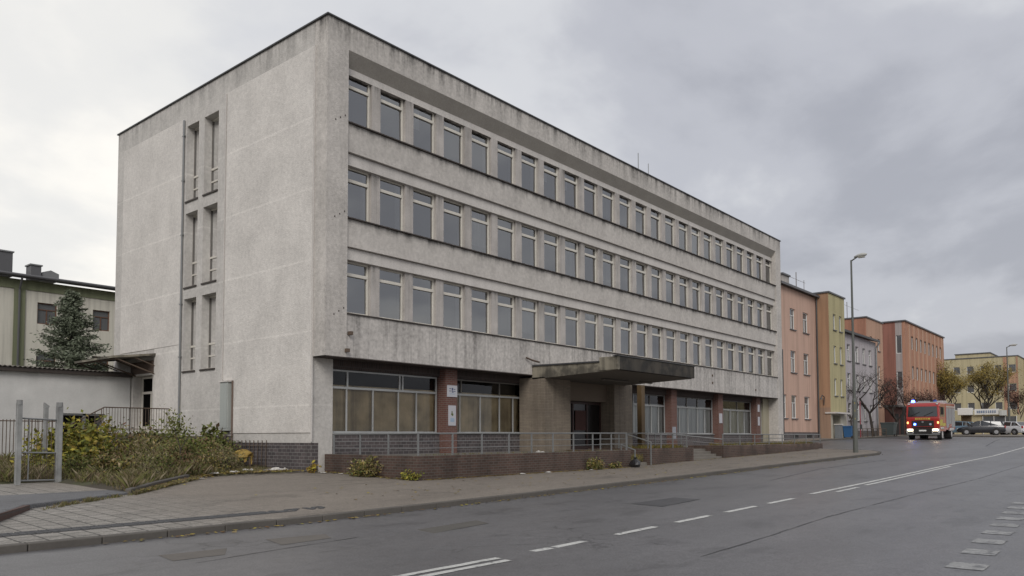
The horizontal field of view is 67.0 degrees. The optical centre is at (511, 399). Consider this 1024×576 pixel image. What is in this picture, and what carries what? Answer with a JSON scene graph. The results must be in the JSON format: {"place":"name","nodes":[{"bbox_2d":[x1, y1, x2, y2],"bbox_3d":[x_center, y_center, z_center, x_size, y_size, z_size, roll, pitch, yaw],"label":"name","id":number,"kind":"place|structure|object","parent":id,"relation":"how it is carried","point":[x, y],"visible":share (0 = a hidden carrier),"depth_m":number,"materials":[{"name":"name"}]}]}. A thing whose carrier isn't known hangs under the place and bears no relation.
{"place":"outdoors","nodes":[
{"label":"outdoors","id":0,"kind":"place"},
{"bbox_2d":[0,449,877,544],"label":"pavement","id":1,"kind":"structure","parent":0,"point":[222,495],"depth_m":18.58,"materials":[{"name":"concrete"}]},
{"bbox_2d":[0,505,29,521],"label":"slab edging","id":2,"kind":"object","parent":1,"relation":"on","point":[8,514],"visible":0.83,"depth_m":13.69,"materials":[{"name":"red concrete"}]},
{"bbox_2d":[0,490,128,512],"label":"asphalt slab","id":3,"kind":"structure","parent":1,"relation":"on","point":[8,502],"depth_m":16.25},
{"bbox_2d":[14,400,22,484],"bbox_3d":[-12.451,1.169,19.511,0.142,2.315,0.149,-2,-4,40],"label":"gate post","id":4,"kind":"object","parent":3,"relation":"on","point":[18,443],"visible":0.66,"depth_m":19.47,"materials":[{"name":"concrete"}]},
{"bbox_2d":[21,417,56,481],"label":"old gate","id":5,"kind":"structure","parent":4,"relation":"attached to","point":[36,459],"depth_m":19.97,"materials":[{"name":"metal"}]},
{"bbox_2d":[54,402,62,482],"bbox_3d":[-12.017,1.226,20.504,0.165,2.295,0.174,-2,-4,40],"label":"gate post","id":6,"kind":"object","parent":3,"relation":"on","point":[58,443],"visible":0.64,"depth_m":20.46,"materials":[{"name":"concrete"}]},
{"bbox_2d":[0,451,295,509],"bbox_3d":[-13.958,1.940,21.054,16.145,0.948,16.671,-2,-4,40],"label":"dry grass","id":7,"kind":"structure","parent":1,"relation":"on","point":[126,479],"depth_m":20.44,"materials":[{"name":"plant"}]},
{"bbox_2d":[0,419,54,455],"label":"bar fence","id":8,"kind":"object","parent":7,"relation":"on","point":[24,420],"visible":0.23,"depth_m":29.00,"materials":[{"name":"metal"}]},
{"bbox_2d":[42,403,49,457],"bbox_3d":[-13.621,1.248,22.591,0.110,2.310,0.130,-2,-4,40],"label":"gate post","id":9,"kind":"object","parent":7,"relation":"on","point":[45,414],"visible":0.59,"depth_m":22.57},
{"bbox_2d":[10,407,138,466],"bbox_3d":[-13.431,1.303,23.832,3.263,2.122,3.270,1,-3,-13],"label":"yellow shrub","id":10,"kind":"object","parent":7,"relation":"on","point":[89,440],"visible":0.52,"depth_m":23.49,"materials":[{"name":"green plant"}]},
{"bbox_2d":[52,451,116,477],"bbox_3d":[-12.009,1.855,21.707,1.276,0.808,1.606,-1,-3,20],"label":"weed clump","id":11,"kind":"object","parent":7,"relation":"on","point":[75,466],"visible":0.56,"depth_m":21.44,"materials":[{"name":"green plant"}]},
{"bbox_2d":[50,407,169,438],"bbox_3d":[-15.804,1.278,30.635,0.050,1.965,4.511,-2,-4,40],"label":"stair railing","id":12,"kind":"object","parent":7,"relation":"on","point":[126,416],"visible":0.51,"depth_m":31.14,"materials":[{"name":"metal"}]},
{"bbox_2d":[89,445,141,472],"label":"weed bush","id":13,"kind":"object","parent":7,"relation":"on","point":[107,461],"visible":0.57,"depth_m":21.11,"materials":[{"name":"green plant"}]},
{"bbox_2d":[96,448,171,468],"bbox_3d":[-10.812,1.841,22.600,1.833,0.918,2.908,-1,-3,18],"label":"weed bush","id":14,"kind":"object","parent":7,"relation":"on","point":[148,456],"visible":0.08,"depth_m":22.38,"materials":[{"name":"green plant"}]},
{"bbox_2d":[118,453,166,478],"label":"weed clump","id":15,"kind":"object","parent":7,"relation":"on","point":[149,469],"visible":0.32,"depth_m":20.81,"materials":[{"name":"green plant"}]},
{"bbox_2d":[111,417,186,450],"bbox_3d":[-13.195,1.612,28.811,2.121,1.912,3.465,-2,-4,40],"label":"weed bush","id":16,"kind":"object","parent":7,"relation":"on","point":[155,434],"visible":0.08,"depth_m":28.36,"materials":[{"name":"green plant"}]},
{"bbox_2d":[123,430,187,456],"bbox_3d":[-11.204,1.661,24.079,2.100,1.420,2.275,-1,-3,16],"label":"weed bush","id":17,"kind":"object","parent":7,"relation":"on","point":[145,445],"visible":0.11,"depth_m":23.87,"materials":[{"name":"green plant"}]},
{"bbox_2d":[135,453,187,473],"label":"weed clump","id":18,"kind":"object","parent":7,"relation":"on","point":[161,464],"visible":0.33,"depth_m":21.96,"materials":[{"name":"green plant"}]},
{"bbox_2d":[155,406,199,448],"bbox_3d":[-11.959,1.361,28.115,1.875,2.408,2.140,-2,-4,40],"label":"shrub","id":19,"kind":"object","parent":7,"relation":"on","point":[172,423],"visible":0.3,"depth_m":27.78,"materials":[{"name":"green plant"}]},
{"bbox_2d":[167,447,207,474],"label":"weed clump","id":20,"kind":"object","parent":7,"relation":"on","point":[178,463],"visible":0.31,"depth_m":22.92,"materials":[{"name":"green plant"}]},
{"bbox_2d":[160,440,218,466],"bbox_3d":[-10.216,1.825,24.246,2.086,1.105,1.853,0,-3,-12],"label":"weed bush","id":21,"kind":"object","parent":7,"relation":"on","point":[186,452],"visible":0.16,"depth_m":24.08,"materials":[{"name":"green plant"}]},
{"bbox_2d":[165,428,218,458],"bbox_3d":[-10.205,1.668,24.841,1.830,1.474,1.856,-1,-3,13],"label":"weed clump","id":22,"kind":"object","parent":7,"relation":"on","point":[206,445],"visible":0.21,"depth_m":24.84,"materials":[{"name":"green plant"}]},
{"bbox_2d":[185,447,230,473],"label":"weed clump","id":23,"kind":"object","parent":7,"relation":"on","point":[215,459],"visible":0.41,"depth_m":24.16,"materials":[{"name":"green plant"}]},
{"bbox_2d":[200,422,226,445],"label":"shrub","id":24,"kind":"object","parent":7,"relation":"on","point":[213,430],"visible":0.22,"depth_m":28.36,"materials":[{"name":"green plant"}]},
{"bbox_2d":[196,434,243,464],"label":"weed bush","id":25,"kind":"object","parent":7,"relation":"on","point":[224,443],"visible":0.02,"depth_m":27.82,"materials":[{"name":"green plant"}]},
{"bbox_2d":[198,442,247,470],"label":"weed clump","id":26,"kind":"object","parent":7,"relation":"on","point":[228,460],"visible":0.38,"depth_m":25.39,"materials":[{"name":"green plant"}]},
{"bbox_2d":[125,474,189,492],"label":"yard kerb","id":27,"kind":"structure","parent":1,"relation":"on","point":[153,483],"depth_m":19.54,"materials":[{"name":"concrete"}]},
{"bbox_2d":[0,506,324,536],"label":"cobble strip","id":28,"kind":"object","parent":1,"relation":"on","point":[129,524],"visible":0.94,"depth_m":13.13,"materials":[{"name":"stone"}]},
{"bbox_2d":[346,454,383,476],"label":"wall weed","id":29,"kind":"object","parent":1,"relation":"on","point":[366,469],"depth_m":24.37,"materials":[{"name":"green plant"}]},
{"bbox_2d":[325,449,630,480],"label":"retaining wall","id":30,"kind":"structure","parent":1,"relation":"on","point":[446,466],"depth_m":25.86,"materials":[{"name":"brown brick"}]},
{"bbox_2d":[333,433,626,455],"bbox_3d":[-0.601,1.644,29.503,4.219,0.767,12.007,-2,-4,40],"label":"railing","id":31,"kind":"object","parent":30,"relation":"on","point":[452,447],"visible":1,"depth_m":25.80,"materials":[{"name":"metal"}]},
{"bbox_2d":[103,449,901,543],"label":"fallen leaves","id":32,"kind":"object","parent":1,"relation":"on","point":[267,470],"visible":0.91,"depth_m":23.81,"materials":[{"name":"brown plant"}]},
{"bbox_2d":[588,447,693,464],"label":"retaining wall","id":33,"kind":"structure","parent":1,"relation":"on","point":[667,455],"depth_m":35.05,"materials":[{"name":"brown brick"}]},
{"bbox_2d":[600,433,686,449],"bbox_3d":[6.073,1.934,35.317,1.524,0.817,5.300,-2,-4,40],"label":"railing","id":34,"kind":"object","parent":33,"relation":"on","point":[660,443],"visible":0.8,"depth_m":34.95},
{"bbox_2d":[688,443,822,457],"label":"retaining wall","id":35,"kind":"structure","parent":1,"relation":"on","point":[726,451],"depth_m":42.37,"materials":[{"name":"concrete"}]},
{"bbox_2d":[722,434,820,444],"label":"railing","id":36,"kind":"object","parent":35,"relation":"on","point":[782,438],"visible":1,"depth_m":45.08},
{"bbox_2d":[850,253,866,452],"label":"street lamp","id":37,"kind":"object","parent":1,"relation":"on","point":[854,413],"visible":0.92,"depth_m":44.73,"materials":[{"name":"metal"}]},
{"bbox_2d":[0,436,1023,575],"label":"road","id":38,"kind":"structure","parent":0,"point":[932,532],"depth_m":12.51,"materials":[{"name":"asphalt"}]},
{"bbox_2d":[159,548,226,560],"bbox_3d":[-4.256,2.120,10.594,0.999,0.001,0.638,3,-4,-44],"label":"road repair patch","id":39,"kind":"object","parent":38,"relation":"on","point":[191,555],"visible":1,"depth_m":10.56,"materials":[{"name":"asphalt"}]},
{"bbox_2d":[266,534,330,544],"bbox_3d":[-3.320,2.195,12.191,0.760,0.001,1.210,-2,-4,40],"label":"road repair patch","id":40,"kind":"object","parent":38,"relation":"on","point":[288,540],"visible":1,"depth_m":12.10,"materials":[{"name":"asphalt"}]},
{"bbox_2d":[0,449,880,553],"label":"kerb","id":41,"kind":"structure","parent":38,"relation":"on","point":[66,543],"depth_m":14.64,"materials":[{"name":"concrete"}]},
{"bbox_2d":[418,520,486,532],"bbox_3d":[-1.057,2.249,13.683,0.561,0.022,1.969,-2,-3,33],"label":"road repair patch","id":42,"kind":"object","parent":38,"relation":"on","point":[437,529],"visible":1,"depth_m":13.67,"materials":[{"name":"asphalt"}]},
{"bbox_2d":[197,440,1021,562],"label":"tar joints","id":43,"kind":"object","parent":38,"relation":"on","point":[722,549],"visible":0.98,"depth_m":13.08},
{"bbox_2d":[631,497,698,505],"bbox_3d":[3.588,2.362,17.881,0.900,0.026,2.100,-2,-4,40],"label":"road repair patch","id":44,"kind":"object","parent":38,"relation":"on","point":[666,501],"visible":1,"depth_m":17.87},
{"bbox_2d":[396,447,1023,575],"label":"road markings","id":45,"kind":"object","parent":38,"relation":"on","point":[488,559],"visible":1,"depth_m":12.67,"materials":[{"name":"paint"}]},
{"bbox_2d":[902,400,954,439],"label":"fire engine","id":46,"kind":"object","parent":38,"relation":"on","point":[924,419],"visible":0.97,"depth_m":64.20,"materials":[{"name":"red paint"}]},
{"bbox_2d":[945,502,1023,570],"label":"faded road blocks","id":47,"kind":"structure","parent":38,"relation":"on","point":[971,566],"depth_m":11.27,"materials":[{"name":"paint"}]},
{"bbox_2d":[0,0,1023,358],"label":"sky","id":48,"kind":"structure","parent":0,"point":[890,131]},
{"bbox_2d":[384,444,744,455],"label":"terrace floor","id":49,"kind":"structure","parent":0,"point":[472,452],"depth_m":29.97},
{"bbox_2d":[420,441,815,461],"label":"terrace grass","id":50,"kind":"structure","parent":49,"relation":"on","point":[677,446],"depth_m":36.36,"materials":[{"name":"plant"}]},
{"bbox_2d":[771,435,902,442],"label":"pavement","id":51,"kind":"structure","parent":0,"point":[803,439],"depth_m":59.92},
{"bbox_2d":[856,367,896,435],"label":"bare tree","id":52,"kind":"object","parent":51,"relation":"on","point":[872,409],"visible":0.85,"depth_m":70.98,"materials":[{"name":"brown plant"}]},
{"bbox_2d":[878,375,915,433],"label":"dark red tree","id":53,"kind":"object","parent":51,"relation":"on","point":[893,401],"visible":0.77,"depth_m":77.76,"materials":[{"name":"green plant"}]},
{"bbox_2d":[898,386,950,404],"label":"dark red tree","id":54,"kind":"object","parent":51,"relation":"on","point":[928,397],"visible":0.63,"depth_m":80.17,"materials":[{"name":"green plant"}]},
{"bbox_2d":[943,434,1023,435],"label":"parking island","id":55,"kind":"structure","parent":0,"point":[989,435],"depth_m":75.81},
{"bbox_2d":[956,421,1005,434],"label":"parked car","id":56,"kind":"object","parent":55,"relation":"on","point":[995,427],"visible":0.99,"depth_m":79.33,"materials":[{"name":"paint"}]},
{"bbox_2d":[959,359,1021,408],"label":"golden tree","id":57,"kind":"object","parent":55,"relation":"on","point":[979,381],"visible":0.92,"depth_m":104.12,"materials":[{"name":"yellow plant"}]},
{"bbox_2d":[957,408,1023,433],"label":"shop pavilion","id":58,"kind":"structure","parent":55,"relation":"on","point":[966,414],"depth_m":97.04,"materials":[{"name":"white paint"}]},
{"bbox_2d":[990,422,1023,434],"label":"parked car","id":59,"kind":"object","parent":55,"relation":"on","point":[1014,428],"visible":0.48,"depth_m":84.72,"materials":[{"name":"paint"}]},
{"bbox_2d":[998,383,1023,419],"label":"dark red tree","id":60,"kind":"object","parent":55,"relation":"on","point":[1020,399],"visible":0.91,"depth_m":97.05,"materials":[{"name":"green plant"}]},
{"bbox_3d":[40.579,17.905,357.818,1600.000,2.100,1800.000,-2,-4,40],"label":"ground","id":61,"kind":"structure","parent":0,"visible":0},
{"bbox_2d":[0,249,114,370],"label":"residential house","id":62,"kind":"structure","parent":61,"relation":"on","point":[27,307],"depth_m":45.00,"materials":[{"name":"paint"}]},
{"bbox_2d":[37,303,56,324],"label":"window","id":63,"kind":"structure","parent":62,"relation":"in","point":[44,310],"depth_m":45.52,"materials":[{"name":"glass"}]},
{"bbox_2d":[92,310,108,330],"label":"window","id":64,"kind":"structure","parent":62,"relation":"in","point":[102,317],"depth_m":47.93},
{"bbox_2d":[0,365,132,455],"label":"annex building","id":65,"kind":"structure","parent":61,"relation":"on","point":[75,391],"depth_m":32.59,"materials":[{"name":"paint"}]},
{"bbox_2d":[23,288,113,370],"bbox_3d":[-21.839,-1.482,38.199,5.744,8.149,6.012,-2,-4,40],"label":"spruce tree","id":66,"kind":"object","parent":61,"relation":"on","point":[76,345],"visible":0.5,"depth_m":38.07,"materials":[{"name":"green plant"}]},
{"bbox_2d":[75,12,783,471],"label":"office building","id":67,"kind":"structure","parent":61,"relation":"on","point":[329,224],"depth_m":32.09,"materials":[{"name":"paint"}]},
{"bbox_2d":[141,376,152,431],"bbox_3d":[-16.057,0.236,34.472,1.840,2.530,0.070,-2,-4,40],"label":"side door","id":68,"kind":"structure","parent":67,"relation":"in","point":[147,391],"depth_m":34.79,"materials":[{"name":"black glass"}]},
{"bbox_2d":[191,300,195,369],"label":"stair window","id":69,"kind":"structure","parent":67,"relation":"in","point":[193,316],"depth_m":32.17,"materials":[{"name":"glass"}]},
{"bbox_2d":[192,214,197,284],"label":"stair window","id":70,"kind":"structure","parent":67,"relation":"in","point":[195,218],"depth_m":32.34,"materials":[{"name":"white plastic"}]},
{"bbox_2d":[194,127,198,197],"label":"stair window","id":71,"kind":"structure","parent":67,"relation":"in","point":[196,147],"depth_m":32.52,"materials":[{"name":"white plastic"}]},
{"bbox_2d":[208,295,215,367],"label":"stair window","id":72,"kind":"structure","parent":67,"relation":"in","point":[212,301],"depth_m":31.20,"materials":[{"name":"white glass"}]},
{"bbox_2d":[210,207,216,280],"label":"stair window","id":73,"kind":"structure","parent":67,"relation":"in","point":[213,241],"depth_m":31.37,"materials":[{"name":"white glass"}]},
{"bbox_2d":[211,117,218,190],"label":"stair window","id":74,"kind":"structure","parent":67,"relation":"in","point":[215,122],"depth_m":31.55,"materials":[{"name":"white glass"}]},
{"bbox_2d":[218,380,232,444],"bbox_3d":[-10.868,0.912,29.342,0.735,3.260,0.215,-2,-4,40],"label":"meter cabinet","id":75,"kind":"object","parent":67,"relation":"attached to","point":[226,405],"visible":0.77,"depth_m":29.25,"materials":[{"name":"metal"}]},
{"bbox_2d":[347,261,367,315],"bbox_3d":[-5.568,-3.886,27.243,0.146,1.855,1.205,-2,-4,40],"label":"window","id":76,"kind":"structure","parent":67,"relation":"in","point":[348,274],"depth_m":27.58,"materials":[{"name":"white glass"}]},
{"bbox_2d":[348,168,368,221],"bbox_3d":[-5.574,-7.209,27.403,0.146,1.855,1.205,-2,-4,40],"label":"window","id":77,"kind":"structure","parent":67,"relation":"in","point":[364,180],"depth_m":27.76,"materials":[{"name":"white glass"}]},
{"bbox_2d":[332,369,436,433],"bbox_3d":[-4.696,0.193,28.835,0.430,2.320,5.110,-2,-4,40],"label":"shop window","id":78,"kind":"structure","parent":67,"relation":"in","point":[356,409],"depth_m":28.78,"materials":[{"name":"glass"}]},
{"bbox_2d":[380,178,402,230],"bbox_3d":[-4.528,-7.152,28.635,0.145,1.855,1.205,-3,-4,41],"label":"window","id":79,"kind":"structure","parent":67,"relation":"in","point":[398,194],"depth_m":28.98,"materials":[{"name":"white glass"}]},
{"bbox_2d":[380,268,402,320],"bbox_3d":[-4.496,-3.826,28.455,0.085,1.855,1.205,-3,-4,41],"label":"window","id":80,"kind":"structure","parent":67,"relation":"in","point":[400,284],"depth_m":28.82,"materials":[{"name":"white plastic"}]},
{"bbox_2d":[413,107,433,152],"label":"window","id":81,"kind":"structure","parent":67,"relation":"in","point":[416,111],"depth_m":30.00,"materials":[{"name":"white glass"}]},
{"bbox_2d":[413,189,433,238],"bbox_3d":[-3.462,-7.096,29.854,0.085,1.855,1.205,-2,-4,40],"label":"window","id":82,"kind":"structure","parent":67,"relation":"in","point":[414,201],"depth_m":30.22,"materials":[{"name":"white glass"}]},
{"bbox_2d":[413,275,433,324],"bbox_3d":[-3.451,-3.770,29.695,0.085,1.855,1.205,-2,-4,40],"label":"window","id":83,"kind":"structure","parent":67,"relation":"in","point":[431,290],"depth_m":30.06,"materials":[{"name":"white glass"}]},
{"bbox_2d":[443,282,462,329],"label":"window","id":84,"kind":"structure","parent":67,"relation":"in","point":[459,288],"depth_m":31.31,"materials":[{"name":"white plastic"}]},
{"bbox_2d":[444,199,462,246],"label":"window","id":85,"kind":"structure","parent":67,"relation":"in","point":[460,215],"depth_m":31.47,"materials":[{"name":"white plastic"}]},
{"bbox_2d":[472,137,488,173],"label":"window","id":86,"kind":"structure","parent":67,"relation":"in","point":[483,143],"depth_m":32.86,"materials":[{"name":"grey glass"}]},
{"bbox_2d":[472,208,488,253],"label":"window","id":87,"kind":"structure","parent":67,"relation":"in","point":[479,223],"depth_m":32.51,"materials":[{"name":"grey glass"}]},
{"bbox_2d":[457,379,519,432],"bbox_3d":[-1.088,0.391,33.107,0.430,2.320,4.580,-2,-4,40],"label":"shop window","id":88,"kind":"structure","parent":67,"relation":"in","point":[476,412],"depth_m":33.20,"materials":[{"name":"glass"}]},
{"bbox_2d":[522,158,536,192],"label":"window","id":89,"kind":"structure","parent":67,"relation":"in","point":[533,162],"depth_m":35.32,"materials":[{"name":"grey glass"}]},
{"bbox_2d":[522,225,536,266],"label":"window","id":90,"kind":"structure","parent":67,"relation":"in","point":[533,232],"depth_m":35.17,"materials":[{"name":"white plastic"}]},
{"bbox_2d":[522,298,536,340],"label":"window","id":91,"kind":"structure","parent":67,"relation":"in","point":[528,311],"depth_m":34.82,"materials":[{"name":"grey glass"}]},
{"bbox_2d":[544,303,557,343],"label":"window","id":92,"kind":"structure","parent":67,"relation":"in","point":[554,314],"depth_m":36.24,"materials":[{"name":"white plastic"}]},
{"bbox_2d":[565,239,577,277],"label":"window","id":93,"kind":"structure","parent":67,"relation":"in","point":[571,261],"depth_m":37.47,"materials":[{"name":"grey glass"}]},
{"bbox_2d":[565,308,578,346],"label":"window","id":94,"kind":"structure","parent":67,"relation":"in","point":[575,312],"depth_m":37.47,"materials":[{"name":"white plastic"}]},
{"bbox_2d":[570,401,600,449],"bbox_3d":[3.215,1.287,36.949,0.100,2.380,3.660,-2,-4,40],"label":"entrance door","id":95,"kind":"structure","parent":67,"relation":"in","point":[585,416],"depth_m":37.33,"materials":[{"name":"black glass"}]},
{"bbox_2d":[585,312,596,349],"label":"window","id":96,"kind":"structure","parent":67,"relation":"in","point":[590,318],"depth_m":38.55,"materials":[{"name":"grey glass"}]},
{"bbox_2d":[602,189,612,221],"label":"window","id":97,"kind":"structure","parent":67,"relation":"in","point":[606,196],"depth_m":40.10,"materials":[{"name":"grey glass"}]},
{"bbox_2d":[603,251,613,286],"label":"window","id":98,"kind":"structure","parent":67,"relation":"in","point":[608,260],"depth_m":39.98,"materials":[{"name":"grey glass"}]},
{"bbox_2d":[619,197,629,228],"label":"window","id":99,"kind":"structure","parent":67,"relation":"in","point":[624,217],"depth_m":41.39,"materials":[{"name":"grey glass"}]},
{"bbox_2d":[621,319,630,354],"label":"window","id":100,"kind":"structure","parent":67,"relation":"in","point":[625,325],"depth_m":41.05,"materials":[{"name":"grey glass"}]},
{"bbox_2d":[632,393,664,432],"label":"shop window","id":101,"kind":"structure","parent":67,"relation":"in","point":[654,413],"depth_m":43.78,"materials":[{"name":"glass"}]},
{"bbox_2d":[666,272,674,303],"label":"window","id":102,"kind":"structure","parent":67,"relation":"in","point":[669,276],"depth_m":44.92,"materials":[{"name":"grey glass"}]},
{"bbox_2d":[677,396,714,434],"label":"shop window","id":103,"kind":"structure","parent":67,"relation":"in","point":[690,419],"depth_m":47.78,"materials":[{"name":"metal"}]},
{"bbox_2d":[723,400,750,433],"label":"shop window","id":104,"kind":"structure","parent":67,"relation":"in","point":[735,421],"depth_m":52.43,"materials":[{"name":"glass"}]},
{"bbox_2d":[781,272,819,439],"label":"apartment house","id":105,"kind":"structure","parent":61,"relation":"on","point":[800,372],"depth_m":60.07,"materials":[{"name":"pink paint"}]},
{"bbox_2d":[811,291,849,437],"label":"stair tower house","id":106,"kind":"structure","parent":61,"relation":"on","point":[831,351],"depth_m":62.93,"materials":[{"name":"yellow paint"}]},
{"bbox_2d":[845,329,879,435],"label":"apartment house","id":107,"kind":"structure","parent":61,"relation":"on","point":[865,352],"depth_m":72.57,"materials":[{"name":"white paint"}]},
{"bbox_2d":[844,305,884,435],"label":"apartment house","id":108,"kind":"structure","parent":61,"relation":"on","point":[868,326],"depth_m":81.61,"materials":[{"name":"orange paint"}]},
{"bbox_2d":[884,405,906,434],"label":"outbuilding","id":109,"kind":"structure","parent":61,"relation":"on","point":[901,428],"depth_m":84.33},
{"bbox_2d":[882,320,944,405],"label":"apartment house","id":110,"kind":"structure","parent":61,"relation":"on","point":[912,351],"depth_m":90.92,"materials":[{"name":"paint"}]},
{"bbox_2d":[934,358,972,433],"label":"golden tree","id":111,"kind":"object","parent":61,"relation":"on","point":[949,382],"visible":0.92,"depth_m":100.51,"materials":[{"name":"yellow plant"}]},
{"bbox_2d":[944,352,1023,433],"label":"apartment block","id":112,"kind":"structure","parent":61,"relation":"on","point":[967,361],"depth_m":126.80,"materials":[{"name":"yellow paint"}]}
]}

